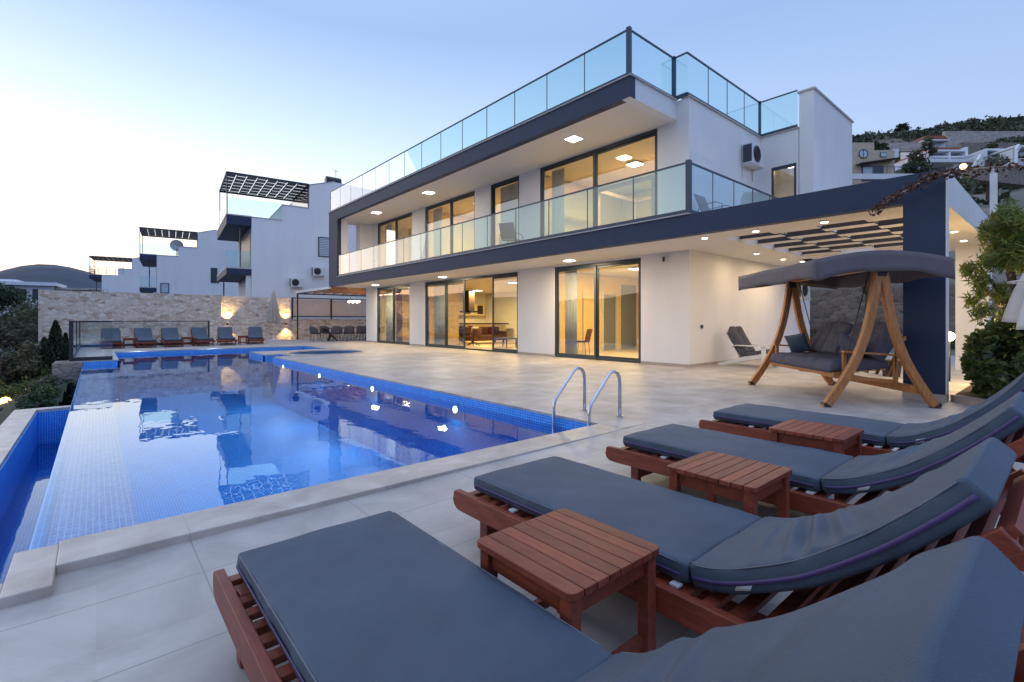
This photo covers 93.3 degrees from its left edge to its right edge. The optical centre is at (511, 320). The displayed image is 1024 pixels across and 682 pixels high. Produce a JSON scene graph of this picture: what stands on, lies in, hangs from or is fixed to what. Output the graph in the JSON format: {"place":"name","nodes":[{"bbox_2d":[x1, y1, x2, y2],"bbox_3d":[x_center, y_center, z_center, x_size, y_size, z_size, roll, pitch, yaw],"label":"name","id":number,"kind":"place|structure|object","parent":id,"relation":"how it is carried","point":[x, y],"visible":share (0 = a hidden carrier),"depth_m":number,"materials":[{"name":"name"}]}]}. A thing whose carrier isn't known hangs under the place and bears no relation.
{"place":"outdoors","nodes":[
{"label":"outdoors","id":0,"kind":"place"},
{"bbox_2d":[0,356,67,424],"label":"garden slope","id":1,"kind":"structure","parent":0,"point":[6,411],"depth_m":10.93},
{"bbox_2d":[0,385,29,398],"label":"bush","id":2,"kind":"object","parent":1,"relation":"on","point":[4,392],"visible":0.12,"depth_m":12.12,"materials":[{"name":"green plant"}]},
{"bbox_2d":[0,282,35,321],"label":"dark tree","id":3,"kind":"object","parent":1,"relation":"on","point":[12,296],"visible":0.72,"depth_m":34.08,"materials":[{"name":"green plant"}]},
{"bbox_2d":[0,299,37,358],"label":"olive tree","id":4,"kind":"object","parent":1,"relation":"on","point":[11,337],"visible":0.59,"depth_m":23.30,"materials":[{"name":"green plant"}]},
{"bbox_2d":[0,339,42,387],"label":"olive tree","id":5,"kind":"object","parent":1,"relation":"on","point":[12,365],"visible":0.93,"depth_m":15.29,"materials":[{"name":"green plant"}]},
{"bbox_2d":[10,376,39,392],"bbox_3d":[-13.675,2.401,13.923,1.584,1.707,1.519,0,0,-41],"label":"bush","id":6,"kind":"object","parent":1,"relation":"on","point":[25,383],"visible":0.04,"depth_m":13.59,"materials":[{"name":"green plant"}]},
{"bbox_2d":[7,358,49,386],"bbox_3d":[-16.300,2.293,15.961,1.628,2.104,1.875,0,0,-41],"label":"bush","id":7,"kind":"object","parent":1,"relation":"on","point":[37,370],"visible":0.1,"depth_m":15.90,"materials":[{"name":"green plant"}]},
{"bbox_2d":[15,391,57,408],"bbox_3d":[-9.605,1.691,9.807,1.165,0.504,0.650,0,0,39],"label":"bush","id":8,"kind":"object","parent":1,"relation":"on","point":[31,402],"visible":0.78,"depth_m":9.76,"materials":[{"name":"green plant"}]},
{"bbox_2d":[25,385,59,399],"bbox_3d":[-10.371,1.656,10.688,0.560,0.439,1.093,0,0,-41],"label":"bush","id":9,"kind":"object","parent":1,"relation":"on","point":[48,391],"visible":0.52,"depth_m":10.66,"materials":[{"name":"green plant"}]},
{"bbox_2d":[25,383,61,392],"bbox_3d":[-11.193,1.693,11.535,0.682,0.466,1.370,0,0,-41],"label":"bush","id":10,"kind":"object","parent":1,"relation":"on","point":[32,387],"visible":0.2,"depth_m":11.52,"materials":[{"name":"green plant"}]},
{"bbox_2d":[27,374,60,387],"bbox_3d":[-12.016,1.679,12.438,0.658,0.561,1.338,0,0,-41],"label":"bush","id":11,"kind":"object","parent":1,"relation":"on","point":[49,380],"visible":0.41,"depth_m":12.51,"materials":[{"name":"green plant"}]},
{"bbox_2d":[33,337,55,374],"bbox_3d":[-15.947,2.779,16.524,1.097,4.474,1.138,0,0,-41],"label":"cypress","id":12,"kind":"object","parent":1,"relation":"on","point":[45,350],"visible":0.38,"depth_m":16.43,"materials":[{"name":"green plant"}]},
{"bbox_2d":[48,320,68,360],"bbox_3d":[-16.488,2.488,17.530,1.137,5.025,1.157,0,0,-41],"label":"cypress","id":13,"kind":"object","parent":1,"relation":"on","point":[55,336],"visible":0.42,"depth_m":17.43,"materials":[{"name":"green plant"}]},
{"bbox_2d":[56,378,77,405],"bbox_3d":[-12.848,2.332,13.553,1.055,1.355,1.339,0,0,-41],"label":"bush","id":14,"kind":"object","parent":1,"relation":"on","point":[66,400],"visible":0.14,"depth_m":13.64,"materials":[{"name":"green plant"}]},
{"bbox_2d":[0,264,101,359],"bbox_3d":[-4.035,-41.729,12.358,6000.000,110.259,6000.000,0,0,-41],"label":"terrain","id":15,"kind":"structure","parent":0,"point":[69,277],"depth_m":624.19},
{"bbox_2d":[0,279,101,354],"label":"white building","id":16,"kind":"structure","parent":15,"relation":"on","point":[32,288],"depth_m":82.55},
{"bbox_2d":[89,256,155,292],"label":"white house","id":17,"kind":"structure","parent":15,"relation":"on","point":[126,280],"depth_m":72.44,"materials":[{"name":"paint"}]},
{"bbox_2d":[38,290,289,358],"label":"stone wall","id":18,"kind":"structure","parent":15,"relation":"on","point":[240,315],"depth_m":25.63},
{"bbox_2d":[139,227,237,295],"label":"white house","id":19,"kind":"structure","parent":15,"relation":"on","point":[190,270],"depth_m":51.13,"materials":[{"name":"paint"}]},
{"bbox_2d":[170,240,182,255],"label":"satellite dish","id":20,"kind":"object","parent":19,"relation":"attached to","point":[174,244],"visible":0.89,"depth_m":52.57,"materials":[{"name":"grey metal"}]},
{"bbox_2d":[217,171,402,318],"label":"white house","id":21,"kind":"structure","parent":15,"relation":"on","point":[281,246],"depth_m":32.76,"materials":[{"name":"paint"}]},
{"bbox_2d":[290,278,303,291],"bbox_3d":[-14.399,-2.329,32.375,0.848,0.950,0.360,0,0,-35],"label":"air conditioner","id":22,"kind":"object","parent":21,"relation":"attached to","point":[296,282],"visible":0.98,"depth_m":32.26,"materials":[{"name":"white metal"}]},
{"bbox_2d":[292,187,307,206],"bbox_3d":[-15.496,-8.395,35.322,0.052,1.464,5.166,0,0,-35],"label":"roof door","id":23,"kind":"structure","parent":21,"relation":"in","point":[302,200],"depth_m":34.50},
{"bbox_2d":[312,267,325,280],"bbox_3d":[-13.259,-3.156,33.179,0.848,0.950,0.360,0,0,-35],"label":"air conditioner","id":24,"kind":"object","parent":21,"relation":"attached to","point":[318,271],"visible":1,"depth_m":33.06,"materials":[{"name":"white metal"}]},
{"bbox_2d":[318,237,328,256],"bbox_3d":[-12.941,-5.067,33.616,1.016,1.369,0.050,0,0,-35],"label":"window","id":25,"kind":"structure","parent":21,"relation":"in","point":[323,242],"depth_m":33.51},
{"bbox_2d":[290,319,365,339],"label":"stone wall","id":26,"kind":"structure","parent":15,"relation":"on","point":[304,328],"depth_m":31.67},
{"bbox_2d":[291,297,365,318],"bbox_3d":[-9.889,-0.745,33.809,10.500,1.370,0.120,0,0,-41],"label":"screen panel","id":27,"kind":"object","parent":26,"relation":"on","point":[330,307],"visible":0.48,"depth_m":31.88,"materials":[{"name":"beige fabric"}]},
{"bbox_2d":[52,360,82,402],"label":"base wall","id":28,"kind":"structure","parent":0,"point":[65,370],"depth_m":13.95,"materials":[{"name":"grey stone"}]},
{"bbox_2d":[0,338,1023,681],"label":"deck","id":29,"kind":"structure","parent":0,"point":[152,616],"depth_m":3.16,"materials":[{"name":"tile"}]},
{"bbox_2d":[100,328,122,348],"bbox_3d":[-17.430,0.777,21.031,0.746,0.846,2.280,0,0,-41],"label":"sun lounger","id":30,"kind":"object","parent":29,"relation":"on","point":[110,336],"visible":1,"depth_m":21.38,"materials":[{"name":"fabric"}]},
{"bbox_2d":[69,321,209,360],"bbox_3d":[-14.092,0.610,19.262,4.955,1.180,9.585,0,0,-41],"label":"glass fence","id":31,"kind":"object","parent":29,"relation":"on","point":[75,346],"visible":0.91,"depth_m":16.08,"materials":[{"name":"glass"}]},
{"bbox_2d":[132,328,157,347],"bbox_3d":[-16.452,0.777,21.674,0.746,0.846,2.280,0,0,-42],"label":"sun lounger","id":32,"kind":"object","parent":29,"relation":"on","point":[143,335],"visible":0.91,"depth_m":21.98,"materials":[{"name":"fabric"}]},
{"bbox_2d":[160,328,183,346],"bbox_3d":[-15.652,0.777,22.230,0.746,0.846,2.280,0,0,-40],"label":"sun lounger","id":33,"kind":"object","parent":29,"relation":"on","point":[170,336],"visible":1,"depth_m":22.54,"materials":[{"name":"fabric"}]},
{"bbox_2d":[189,327,214,345],"bbox_3d":[-14.857,0.777,23.177,0.746,0.846,2.280,0,0,-41],"label":"sun lounger","id":34,"kind":"object","parent":29,"relation":"on","point":[199,334],"visible":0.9,"depth_m":23.50,"materials":[{"name":"fabric"}]},
{"bbox_2d":[216,327,237,344],"bbox_3d":[-14.080,0.777,23.846,0.746,0.846,2.280,0,0,-35],"label":"sun lounger","id":35,"kind":"object","parent":29,"relation":"on","point":[224,334],"visible":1,"depth_m":24.22,"materials":[{"name":"fabric"}]},
{"bbox_2d":[247,327,263,343],"bbox_3d":[-13.240,0.777,24.965,0.746,0.846,2.280,0,0,-29],"label":"sun lounger","id":36,"kind":"object","parent":29,"relation":"on","point":[255,334],"visible":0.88,"depth_m":25.37,"materials":[{"name":"fabric"}]},
{"bbox_2d":[267,289,279,340],"bbox_3d":[-14.115,-0.310,28.617,0.721,3.020,0.721,0,0,-41],"label":"parasol","id":37,"kind":"object","parent":29,"relation":"on","point":[273,314],"visible":1,"depth_m":28.45,"materials":[{"name":"white fabric"}]},
{"bbox_2d":[0,346,586,583],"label":"pool basin","id":38,"kind":"object","parent":29,"relation":"in","point":[64,475],"visible":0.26,"depth_m":8.46,"materials":[{"name":"tile"}]},
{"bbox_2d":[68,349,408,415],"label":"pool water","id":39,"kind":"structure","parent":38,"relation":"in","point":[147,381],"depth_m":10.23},
{"bbox_2d":[0,349,643,608],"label":"pool coping","id":40,"kind":"object","parent":29,"relation":"on","point":[31,574],"visible":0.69,"depth_m":3.02,"materials":[{"name":"stone"}]},
{"bbox_2d":[296,287,365,339],"bbox_3d":[-9.258,-0.307,29.840,6.120,3.015,5.680,0,0,-41],"label":"dining pergola","id":41,"kind":"object","parent":29,"relation":"on","point":[340,291],"visible":0.6,"depth_m":29.41,"materials":[{"name":"black metal"}]},
{"bbox_2d":[477,508,658,654],"bbox_3d":[0.199,1.021,1.754,0.476,0.425,0.480,0,0,-41],"label":"side table","id":42,"kind":"object","parent":29,"relation":"on","point":[569,566],"visible":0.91,"depth_m":1.69,"materials":[{"name":"brown wood"}]},
{"bbox_2d":[552,366,622,433],"bbox_3d":[0.930,1.353,6.030,0.675,1.494,0.660,0,0,-41],"label":"pool ladder","id":43,"kind":"object","parent":29,"relation":"attached to","point":[598,391],"visible":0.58,"depth_m":6.04,"materials":[{"name":"metal"}]},
{"bbox_2d":[213,511,1023,681],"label":"sun lounger","id":44,"kind":"object","parent":29,"relation":"on","point":[388,596],"visible":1,"depth_m":1.24,"materials":[{"name":"fabric"}]},
{"bbox_2d":[328,26,991,402],"bbox_3d":[2.019,-2.815,20.142,10.670,8.030,25.492,0,0,-41],"label":"villa","id":45,"kind":"object","parent":29,"relation":"on","point":[654,310],"visible":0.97,"depth_m":14.10,"materials":[{"name":"paint"}]},
{"bbox_2d":[385,224,391,265],"bbox_3d":[-6.568,-3.665,25.809,0.091,2.870,0.704,0,0,-41],"label":"curtain","id":46,"kind":"object","parent":45,"relation":"hanging from","point":[388,246],"visible":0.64,"depth_m":25.81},
{"bbox_2d":[386,289,392,340],"bbox_3d":[-6.502,-0.235,25.733,0.093,2.830,0.902,0,0,-41],"label":"curtain","id":47,"kind":"object","parent":45,"relation":"hanging from","point":[389,315],"visible":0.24,"depth_m":25.77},
{"bbox_2d":[377,284,409,344],"bbox_3d":[-6.013,-0.267,24.611,0.140,2.915,3.580,0,0,-41],"label":"sliding door","id":48,"kind":"structure","parent":45,"relation":"in","point":[408,285],"depth_m":24.55,"materials":[{"name":"black metal"}]},
{"bbox_2d":[378,212,411,266],"bbox_3d":[-5.906,-3.688,24.486,0.140,2.935,3.750,0,0,-41],"label":"balcony door","id":49,"kind":"structure","parent":45,"relation":"in","point":[396,219],"depth_m":24.37,"materials":[{"name":"black metal"}]},
{"bbox_2d":[396,288,401,341],"bbox_3d":[-5.873,-0.235,25.153,0.094,2.830,0.604,0,0,-41],"label":"curtain","id":50,"kind":"object","parent":45,"relation":"hanging from","point":[398,314],"visible":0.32,"depth_m":25.09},
{"bbox_2d":[433,207,442,256],"bbox_3d":[-3.367,-3.665,22.086,0.093,2.870,0.684,0,0,-41],"label":"curtain","id":51,"kind":"object","parent":45,"relation":"hanging from","point":[437,218],"visible":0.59,"depth_m":22.10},
{"bbox_2d":[434,284,444,344],"bbox_3d":[-3.292,-0.235,21.999,0.091,2.830,0.855,0,0,-41],"label":"curtain","id":52,"kind":"object","parent":45,"relation":"hanging from","point":[439,313],"visible":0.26,"depth_m":21.96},
{"bbox_2d":[425,191,474,257],"bbox_3d":[-2.665,-3.688,20.718,0.140,2.935,3.850,0,0,-41],"label":"balcony door","id":53,"kind":"structure","parent":45,"relation":"in","point":[470,194],"depth_m":20.59,"materials":[{"name":"black metal"}]},
{"bbox_2d":[460,291,477,312],"bbox_3d":[-2.544,-1.085,28.413,0.600,1.270,1.000,0,0,-41],"label":"cooker hood","id":54,"kind":"object","parent":45,"relation":"attached to","point":[469,301],"visible":0.95,"depth_m":28.22,"materials":[{"name":"silver metal"}]},
{"bbox_2d":[425,272,517,352],"bbox_3d":[-1.824,-0.267,19.740,0.140,2.915,6.430,0,0,-41],"label":"sliding door","id":55,"kind":"structure","parent":45,"relation":"in","point":[514,274],"depth_m":20.15,"materials":[{"name":"clear glass"}]},
{"bbox_2d":[459,303,484,315],"bbox_3d":[-3.343,-0.675,30.723,3.800,0.750,0.415,0,0,-41],"label":"wall cabinet","id":56,"kind":"object","parent":45,"relation":"attached to","point":[480,308],"depth_m":31.36,"materials":[{"name":"brown wood"}]},
{"bbox_2d":[465,328,481,345],"bbox_3d":[-1.756,0.778,22.308,0.716,0.821,0.683,0,0,29],"label":"lounge chair","id":57,"kind":"object","parent":45,"relation":"on","point":[476,332],"visible":0.96,"depth_m":22.05,"materials":[{"name":"brown fabric"}]},
{"bbox_2d":[460,326,506,343],"bbox_3d":[-1.442,0.766,25.140,2.440,0.850,0.900,0,0,-41],"label":"sofa","id":58,"kind":"object","parent":45,"relation":"on","point":[485,336],"visible":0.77,"depth_m":24.77,"materials":[{"name":"brown fabric"}]},
{"bbox_2d":[459,323,508,330],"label":"kitchen island","id":59,"kind":"structure","parent":45,"relation":"on","point":[502,326],"depth_m":28.87,"materials":[{"name":"brown wood"}]},
{"bbox_2d":[491,176,518,245],"bbox_3d":[-0.216,-3.688,17.871,0.140,2.935,1.640,0,0,-41],"label":"balcony door","id":60,"kind":"structure","parent":45,"relation":"in","point":[514,179],"depth_m":18.39,"materials":[{"name":"black metal"}]},
{"bbox_2d":[501,182,517,243],"bbox_3d":[0.029,-3.665,18.062,0.065,2.870,1.454,0,0,-41],"label":"curtain","id":61,"kind":"object","parent":45,"relation":"hanging from","point":[509,196],"visible":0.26,"depth_m":18.20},
{"bbox_2d":[499,222,522,242],"bbox_3d":[-0.040,-2.670,15.880,0.582,0.927,0.752,0,0,24],"label":"balcony chair","id":62,"kind":"object","parent":45,"relation":"on","point":[507,231],"visible":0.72,"depth_m":15.64,"materials":[{"name":"black metal"}]},
{"bbox_2d":[552,168,564,234],"bbox_3d":[1.550,-3.665,16.369,0.094,2.870,0.604,0,0,-41],"label":"curtain","id":63,"kind":"object","parent":45,"relation":"hanging from","point":[558,204],"visible":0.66,"depth_m":16.31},
{"bbox_2d":[565,270,576,353],"bbox_3d":[1.944,-0.235,15.917,0.088,2.830,0.505,0,0,-41],"label":"curtain","id":64,"kind":"object","parent":45,"relation":"hanging from","point":[570,312],"visible":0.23,"depth_m":15.89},
{"bbox_2d":[577,329,592,353],"bbox_3d":[2.494,0.750,17.060,0.576,0.885,0.468,0,0,29],"label":"dining chair","id":65,"kind":"object","parent":45,"relation":"on","point":[588,335],"visible":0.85,"depth_m":16.97,"materials":[{"name":"wood"}]},
{"bbox_2d":[555,258,640,362],"bbox_3d":[2.542,-0.267,14.665,0.140,2.915,3.320,0,0,-41],"label":"sliding door","id":66,"kind":"structure","parent":45,"relation":"in","point":[596,266],"depth_m":14.61,"materials":[{"name":"clear glass"}]},
{"bbox_2d":[540,128,656,236],"bbox_3d":[2.487,-3.688,14.729,0.140,2.935,4.530,0,0,-41],"label":"balcony door","id":67,"kind":"structure","parent":45,"relation":"in","point":[651,133],"depth_m":14.64,"materials":[{"name":"clear glass"}]},
{"bbox_2d":[598,174,654,225],"bbox_3d":[4.505,-3.359,16.538,2.320,2.300,2.320,0,0,-41],"label":"four poster bed","id":68,"kind":"object","parent":45,"relation":"on","point":[603,190],"visible":0.23,"depth_m":16.34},
{"bbox_2d":[694,194,731,211],"bbox_3d":[4.947,-2.670,11.883,0.583,0.927,0.752,0,0,-41],"label":"balcony chair","id":69,"kind":"object","parent":45,"relation":"on","point":[702,203],"visible":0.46,"depth_m":12.02,"materials":[{"name":"black metal"}]},
{"bbox_2d":[742,142,764,181],"bbox_3d":[7.149,-4.675,14.301,0.848,0.950,0.360,0,0,-41],"label":"air conditioner","id":70,"kind":"object","parent":45,"relation":"attached to","point":[753,155],"visible":1,"depth_m":14.10,"materials":[{"name":"white metal"}]},
{"bbox_2d":[771,163,795,234],"bbox_3d":[8.217,-3.580,14.592,0.110,2.160,0.690,0,0,-41],"label":"side window","id":71,"kind":"structure","parent":45,"relation":"in","point":[774,169],"depth_m":14.70,"materials":[{"name":"black metal"}]},
{"bbox_2d":[792,285,810,308],"bbox_3d":[10.068,-0.875,16.812,0.848,0.950,0.360,0,0,-41],"label":"air conditioner","id":72,"kind":"object","parent":45,"relation":"attached to","point":[805,292],"visible":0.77,"depth_m":16.64,"materials":[{"name":"white metal"}]},
{"bbox_2d":[868,156,1023,215],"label":"dry creeper","id":73,"kind":"object","parent":45,"relation":"hanging from","point":[933,175],"visible":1,"depth_m":6.83,"materials":[{"name":"brown plant"}]},
{"bbox_2d":[667,451,791,517],"bbox_3d":[1.176,1.009,2.620,0.480,0.425,0.476,0,0,-41],"label":"side table","id":74,"kind":"object","parent":29,"relation":"on","point":[748,483],"visible":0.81,"depth_m":2.56,"materials":[{"name":"brown wood"}]},
{"bbox_2d":[453,437,1023,643],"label":"sun lounger","id":75,"kind":"object","parent":29,"relation":"on","point":[725,554],"visible":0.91,"depth_m":1.65,"materials":[{"name":"fabric"}]},
{"bbox_2d":[718,326,777,366],"bbox_3d":[6.195,0.680,12.702,0.860,1.040,1.300,0,0,-41],"label":"garden chair","id":76,"kind":"object","parent":29,"relation":"on","point":[743,346],"visible":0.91,"depth_m":12.63,"materials":[{"name":"white paint"}]},
{"bbox_2d":[605,392,1023,571],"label":"sun lounger","id":77,"kind":"object","parent":29,"relation":"on","point":[824,474],"visible":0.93,"depth_m":2.66,"materials":[{"name":"fabric"}]},
{"bbox_2d":[769,419,863,497],"bbox_3d":[2.199,0.996,3.501,0.480,0.425,0.476,0,0,-41],"label":"side table","id":78,"kind":"object","parent":29,"relation":"on","point":[835,438],"visible":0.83,"depth_m":3.42,"materials":[{"name":"brown wood"}]},
{"bbox_2d":[738,250,954,407],"bbox_3d":[5.100,0.136,7.806,1.879,2.201,2.610,0,0,3],"label":"garden swing","id":79,"kind":"object","parent":29,"relation":"on","point":[828,358],"visible":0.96,"depth_m":6.90,"materials":[{"name":"brown wood"}]},
{"bbox_2d":[784,332,811,351],"bbox_3d":[5.042,0.410,8.530,0.149,0.360,0.360,-26,2,-34],"label":"throw pillow","id":80,"kind":"object","parent":79,"relation":"on","point":[797,342],"visible":0.98,"depth_m":8.46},
{"bbox_2d":[838,331,855,356],"bbox_3d":[5.046,0.400,7.228,0.149,0.400,0.400,-31,-38,8],"label":"throw pillow","id":81,"kind":"object","parent":79,"relation":"on","point":[844,341],"visible":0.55,"depth_m":7.16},
{"bbox_2d":[699,373,1023,462],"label":"sun lounger","id":82,"kind":"object","parent":29,"relation":"on","point":[749,420],"visible":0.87,"depth_m":3.79,"materials":[{"name":"fabric"}]},
{"bbox_2d":[949,332,954,380],"bbox_3d":[8.585,0.715,9.495,0.175,0.970,0.180,0,0,-41],"label":"garden lamp","id":83,"kind":"object","parent":29,"relation":"on","point":[951,336],"visible":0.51,"depth_m":9.48,"materials":[{"name":"white metal"}]},
{"bbox_2d":[950,394,985,404],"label":"bed kerb","id":84,"kind":"structure","parent":29,"relation":"on","point":[963,399],"depth_m":6.91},
{"bbox_2d":[955,385,987,398],"bbox_3d":[13.382,1.155,8.978,16.000,0.089,6.160,0,0,-41],"label":"garden bed","id":85,"kind":"object","parent":29,"relation":"on","point":[966,391],"visible":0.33,"depth_m":7.32,"materials":[{"name":"soil"}]},
{"bbox_2d":[959,330,1016,397],"bbox_3d":[7.080,0.705,7.202,0.647,1.121,2.038,0,0,41],"label":"hedge shrub","id":86,"kind":"object","parent":85,"relation":"on","point":[978,363],"visible":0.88,"depth_m":6.99,"materials":[{"name":"green plant"}]},
{"bbox_2d":[958,195,1023,341],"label":"garden tree","id":87,"kind":"object","parent":85,"relation":"on","point":[1004,237],"visible":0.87,"depth_m":7.47,"materials":[{"name":"green plant"}]},
{"bbox_2d":[971,310,1023,375],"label":"hedge shrub","id":88,"kind":"object","parent":85,"relation":"on","point":[1006,332],"visible":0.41,"depth_m":7.66,"materials":[{"name":"green plant"}]},
{"bbox_2d":[994,330,1023,388],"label":"hedge shrub","id":89,"kind":"object","parent":85,"relation":"on","point":[1015,363],"visible":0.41,"depth_m":6.59,"materials":[{"name":"green plant"}]},
{"bbox_2d":[1001,273,1023,329],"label":"parasol","id":90,"kind":"object","parent":85,"relation":"on","point":[1014,311],"visible":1,"depth_m":6.22,"materials":[{"name":"white fabric"}]},
{"bbox_2d":[0,0,1023,293],"label":"sky","id":91,"kind":"structure","parent":0,"point":[118,118],"materials":[{"name":"blue"}]},
{"bbox_2d":[882,359,901,376],"bbox_3d":[8.117,1.024,10.345,0.380,0.351,0.380,0,0,-41],"label":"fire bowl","id":92,"kind":"object","parent":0,"point":[888,361],"visible":0.32,"depth_m":10.22,"materials":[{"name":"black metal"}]},
{"bbox_2d":[810,122,1023,355],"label":"hillside","id":93,"kind":"structure","parent":0,"point":[1016,194],"depth_m":58.27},
{"bbox_2d":[866,138,889,149],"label":"hill tree","id":94,"kind":"object","parent":93,"relation":"on","point":[880,145],"visible":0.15,"depth_m":108.36,"materials":[{"name":"green plant"}]},
{"bbox_2d":[852,143,923,184],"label":"stone house","id":95,"kind":"structure","parent":93,"relation":"on","point":[869,163],"depth_m":62.00,"materials":[{"name":"beige stone"}]},
{"bbox_2d":[862,166,883,180],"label":"terrace door","id":96,"kind":"structure","parent":95,"relation":"in","point":[865,169],"depth_m":61.90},
{"bbox_2d":[887,143,921,151],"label":"retaining wall","id":97,"kind":"structure","parent":93,"relation":"on","point":[905,147],"depth_m":140.00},
{"bbox_2d":[810,282,1010,335],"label":"garden wall","id":98,"kind":"structure","parent":93,"relation":"on","point":[835,305],"depth_m":20.57,"materials":[{"name":"grey stone"}]},
{"bbox_2d":[900,159,933,173],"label":"hill tree","id":99,"kind":"object","parent":93,"relation":"on","point":[910,166],"visible":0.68,"depth_m":79.29,"materials":[{"name":"green plant"}]},
{"bbox_2d":[906,136,937,169],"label":"hill tree","id":100,"kind":"object","parent":93,"relation":"on","point":[913,154],"visible":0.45,"depth_m":116.91,"materials":[{"name":"green plant"}]},
{"bbox_2d":[900,136,949,159],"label":"white villa","id":101,"kind":"object","parent":93,"relation":"on","point":[940,141],"visible":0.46,"depth_m":140.92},
{"bbox_2d":[894,147,972,170],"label":"white villa","id":102,"kind":"object","parent":93,"relation":"on","point":[943,157],"visible":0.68,"depth_m":118.75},
{"bbox_2d":[852,114,1023,204],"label":"hill scrub","id":103,"kind":"object","parent":93,"relation":"on","point":[999,120],"visible":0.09,"depth_m":188.04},
{"bbox_2d":[956,177,979,192],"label":"hill tree","id":104,"kind":"object","parent":93,"relation":"on","point":[967,184],"visible":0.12,"depth_m":40.84,"materials":[{"name":"green plant"}]},
{"bbox_2d":[939,148,1004,178],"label":"white villa","id":105,"kind":"object","parent":93,"relation":"on","point":[980,156],"visible":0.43,"depth_m":114.24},
{"bbox_2d":[953,154,1010,202],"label":"hill tree","id":106,"kind":"object","parent":93,"relation":"on","point":[1003,161],"visible":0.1,"depth_m":61.27,"materials":[{"name":"green plant"}]},
{"bbox_2d":[942,131,1023,146],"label":"retaining wall","id":107,"kind":"structure","parent":93,"relation":"on","point":[955,137],"depth_m":152.79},
{"bbox_2d":[958,143,1021,156],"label":"retaining wall","id":108,"kind":"structure","parent":93,"relation":"on","point":[973,147],"depth_m":128.69,"materials":[{"name":"grey stone"}]},
{"bbox_2d":[961,168,1023,187],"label":"retaining wall","id":109,"kind":"structure","parent":93,"relation":"on","point":[1011,179],"depth_m":51.49,"materials":[{"name":"grey stone"}]},
{"bbox_2d":[988,168,998,213],"bbox_3d":[39.843,-10.406,40.000,0.600,4.120,0.600,0,0,-41],"label":"gate post","id":110,"kind":"object","parent":93,"relation":"on","point":[993,188],"visible":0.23,"depth_m":39.85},
{"bbox_2d":[987,144,1023,167],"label":"white villa","id":111,"kind":"object","parent":93,"relation":"on","point":[1014,152],"visible":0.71,"depth_m":109.12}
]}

